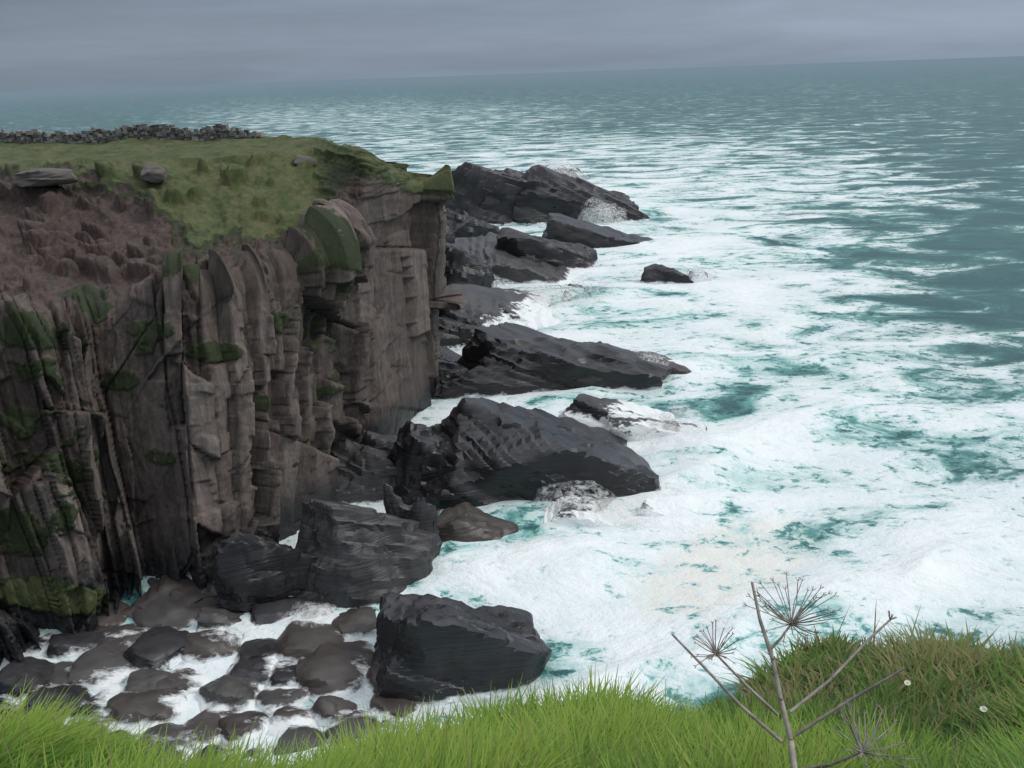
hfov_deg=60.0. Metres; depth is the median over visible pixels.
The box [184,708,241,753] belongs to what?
boulder
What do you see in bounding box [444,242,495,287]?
corner buttress rock
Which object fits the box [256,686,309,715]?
boulder
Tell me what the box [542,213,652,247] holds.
rock slab
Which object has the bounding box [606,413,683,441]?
rock
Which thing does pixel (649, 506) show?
rock
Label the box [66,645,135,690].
boulder
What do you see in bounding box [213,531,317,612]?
boulder
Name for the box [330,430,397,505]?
rock
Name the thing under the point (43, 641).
foam
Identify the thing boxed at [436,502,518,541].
brown boulder
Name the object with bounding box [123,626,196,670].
boulder
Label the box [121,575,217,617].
boulder
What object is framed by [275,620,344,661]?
boulder
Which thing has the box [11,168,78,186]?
flat rock
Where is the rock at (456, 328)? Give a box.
[438,307,490,348]
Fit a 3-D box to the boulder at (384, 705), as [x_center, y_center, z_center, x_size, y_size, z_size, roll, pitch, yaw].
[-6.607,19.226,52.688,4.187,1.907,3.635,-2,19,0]
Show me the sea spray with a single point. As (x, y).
(544, 510)
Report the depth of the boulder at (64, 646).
57.83 m
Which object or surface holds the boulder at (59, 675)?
in the sea
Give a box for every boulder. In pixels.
[0,656,55,702]
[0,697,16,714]
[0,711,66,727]
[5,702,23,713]
[23,683,94,722]
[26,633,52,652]
[46,630,105,660]
[50,660,78,686]
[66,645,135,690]
[78,685,123,719]
[81,713,115,731]
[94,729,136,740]
[95,601,128,631]
[97,623,146,651]
[106,688,188,737]
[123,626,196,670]
[123,669,171,692]
[132,595,217,629]
[134,723,192,762]
[155,668,211,693]
[182,630,242,664]
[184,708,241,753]
[195,744,243,764]
[196,603,243,631]
[196,674,264,711]
[218,710,270,747]
[226,657,277,685]
[234,638,276,662]
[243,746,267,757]
[249,597,313,625]
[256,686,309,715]
[266,705,316,737]
[268,659,297,686]
[274,725,327,754]
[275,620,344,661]
[295,640,374,702]
[310,695,359,726]
[323,710,381,743]
[331,606,376,641]
[365,659,379,698]
[367,693,424,716]
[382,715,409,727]
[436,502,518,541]
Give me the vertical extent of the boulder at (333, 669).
2.800 m
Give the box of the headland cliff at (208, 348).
[0,135,467,665]
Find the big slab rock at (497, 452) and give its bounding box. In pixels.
[393,397,660,512]
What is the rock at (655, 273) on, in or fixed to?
in the sea
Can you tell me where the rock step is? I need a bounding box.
[438,346,468,385]
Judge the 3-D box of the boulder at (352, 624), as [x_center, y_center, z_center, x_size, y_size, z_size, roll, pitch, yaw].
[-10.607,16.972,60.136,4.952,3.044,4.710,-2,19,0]
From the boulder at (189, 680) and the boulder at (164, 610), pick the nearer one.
the boulder at (189, 680)
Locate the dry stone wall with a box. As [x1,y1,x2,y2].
[0,123,263,143]
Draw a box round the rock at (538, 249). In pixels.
[495,227,597,269]
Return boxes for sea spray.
[214,164,714,643]
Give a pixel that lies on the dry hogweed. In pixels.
(791, 622)
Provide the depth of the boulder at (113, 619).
60.57 m
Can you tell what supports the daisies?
on the grass
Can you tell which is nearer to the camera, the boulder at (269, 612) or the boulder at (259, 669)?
the boulder at (259, 669)
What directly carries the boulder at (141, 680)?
in the sea
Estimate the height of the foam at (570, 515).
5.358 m
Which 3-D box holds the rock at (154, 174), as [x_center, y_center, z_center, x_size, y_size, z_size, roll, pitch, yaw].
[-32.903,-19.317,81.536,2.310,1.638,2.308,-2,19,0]
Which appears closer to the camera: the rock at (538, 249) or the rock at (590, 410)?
the rock at (590, 410)
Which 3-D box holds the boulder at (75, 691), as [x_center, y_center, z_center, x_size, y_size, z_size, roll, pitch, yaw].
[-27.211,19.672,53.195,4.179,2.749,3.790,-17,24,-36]
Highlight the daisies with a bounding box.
[534,680,986,721]
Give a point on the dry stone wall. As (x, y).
(162, 132)
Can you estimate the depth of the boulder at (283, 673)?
54.45 m
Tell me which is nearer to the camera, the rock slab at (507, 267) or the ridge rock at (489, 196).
the rock slab at (507, 267)
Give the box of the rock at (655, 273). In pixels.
[640,263,693,283]
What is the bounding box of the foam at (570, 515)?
[542,493,618,526]
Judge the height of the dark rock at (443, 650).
13.554 m
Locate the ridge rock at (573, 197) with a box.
[512,164,649,224]
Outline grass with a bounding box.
[0,606,1023,767]
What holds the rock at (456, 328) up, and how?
in the sea
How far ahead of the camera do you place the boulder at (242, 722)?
50.32 m
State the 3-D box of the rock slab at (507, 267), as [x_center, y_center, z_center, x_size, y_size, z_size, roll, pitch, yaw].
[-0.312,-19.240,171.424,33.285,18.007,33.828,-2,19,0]
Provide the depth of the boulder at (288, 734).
49.12 m
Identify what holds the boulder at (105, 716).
in the sea
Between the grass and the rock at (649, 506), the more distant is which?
the rock at (649, 506)
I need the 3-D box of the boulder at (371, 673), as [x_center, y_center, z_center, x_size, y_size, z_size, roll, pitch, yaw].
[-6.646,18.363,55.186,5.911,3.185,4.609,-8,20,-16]
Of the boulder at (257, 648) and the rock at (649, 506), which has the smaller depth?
the boulder at (257, 648)
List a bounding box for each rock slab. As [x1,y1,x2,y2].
[453,232,570,283]
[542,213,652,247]
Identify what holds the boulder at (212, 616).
in the sea
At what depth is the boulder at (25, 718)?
51.36 m
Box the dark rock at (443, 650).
[363,592,551,705]
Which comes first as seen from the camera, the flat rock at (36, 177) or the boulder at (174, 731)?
the boulder at (174, 731)
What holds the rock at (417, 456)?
in the sea
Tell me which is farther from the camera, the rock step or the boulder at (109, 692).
the rock step
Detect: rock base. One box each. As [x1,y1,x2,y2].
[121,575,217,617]
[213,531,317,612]
[295,483,442,607]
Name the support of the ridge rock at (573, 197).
in the sea
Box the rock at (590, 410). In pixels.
[558,394,674,428]
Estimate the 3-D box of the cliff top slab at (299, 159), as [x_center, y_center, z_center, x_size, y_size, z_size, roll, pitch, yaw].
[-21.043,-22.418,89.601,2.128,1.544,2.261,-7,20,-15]
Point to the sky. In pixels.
(45, 44)
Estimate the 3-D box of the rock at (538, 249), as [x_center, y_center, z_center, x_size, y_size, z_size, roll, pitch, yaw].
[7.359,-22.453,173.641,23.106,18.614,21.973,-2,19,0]
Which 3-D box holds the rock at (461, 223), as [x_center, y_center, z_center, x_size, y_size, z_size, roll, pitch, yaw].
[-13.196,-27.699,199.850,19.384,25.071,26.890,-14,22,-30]
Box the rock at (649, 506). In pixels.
[637,498,665,516]
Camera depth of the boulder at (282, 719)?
50.96 m
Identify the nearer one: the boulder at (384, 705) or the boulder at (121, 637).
the boulder at (384, 705)
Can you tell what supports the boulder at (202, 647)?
in the sea
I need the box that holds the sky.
[0,0,1023,91]
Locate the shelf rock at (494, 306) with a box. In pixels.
[446,284,560,329]
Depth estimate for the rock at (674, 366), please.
106.03 m
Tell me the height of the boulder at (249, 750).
1.461 m
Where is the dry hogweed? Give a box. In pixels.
[671,570,918,767]
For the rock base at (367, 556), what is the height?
21.133 m
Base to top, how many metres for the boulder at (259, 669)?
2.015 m
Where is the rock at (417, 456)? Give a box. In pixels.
[388,421,453,489]
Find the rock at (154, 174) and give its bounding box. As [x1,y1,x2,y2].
[140,165,166,182]
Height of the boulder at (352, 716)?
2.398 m
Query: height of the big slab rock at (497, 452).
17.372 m
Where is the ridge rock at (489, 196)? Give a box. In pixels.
[445,161,553,224]
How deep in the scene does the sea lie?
122.49 m
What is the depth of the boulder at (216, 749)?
48.71 m
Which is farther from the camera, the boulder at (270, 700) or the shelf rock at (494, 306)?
the shelf rock at (494, 306)
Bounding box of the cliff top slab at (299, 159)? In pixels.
[294,155,315,166]
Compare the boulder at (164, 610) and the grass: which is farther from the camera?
the boulder at (164, 610)
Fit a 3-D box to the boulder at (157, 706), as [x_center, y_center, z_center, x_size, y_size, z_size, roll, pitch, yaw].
[-21.746,19.567,53.075,4.754,2.550,5.034,7,21,24]
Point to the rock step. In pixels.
(449, 368)
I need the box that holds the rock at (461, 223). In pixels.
[445,208,499,243]
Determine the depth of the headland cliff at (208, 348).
67.24 m
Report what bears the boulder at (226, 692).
in the sea
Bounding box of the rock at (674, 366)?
[637,352,691,373]
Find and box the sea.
[0,56,1023,767]
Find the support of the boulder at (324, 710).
in the sea

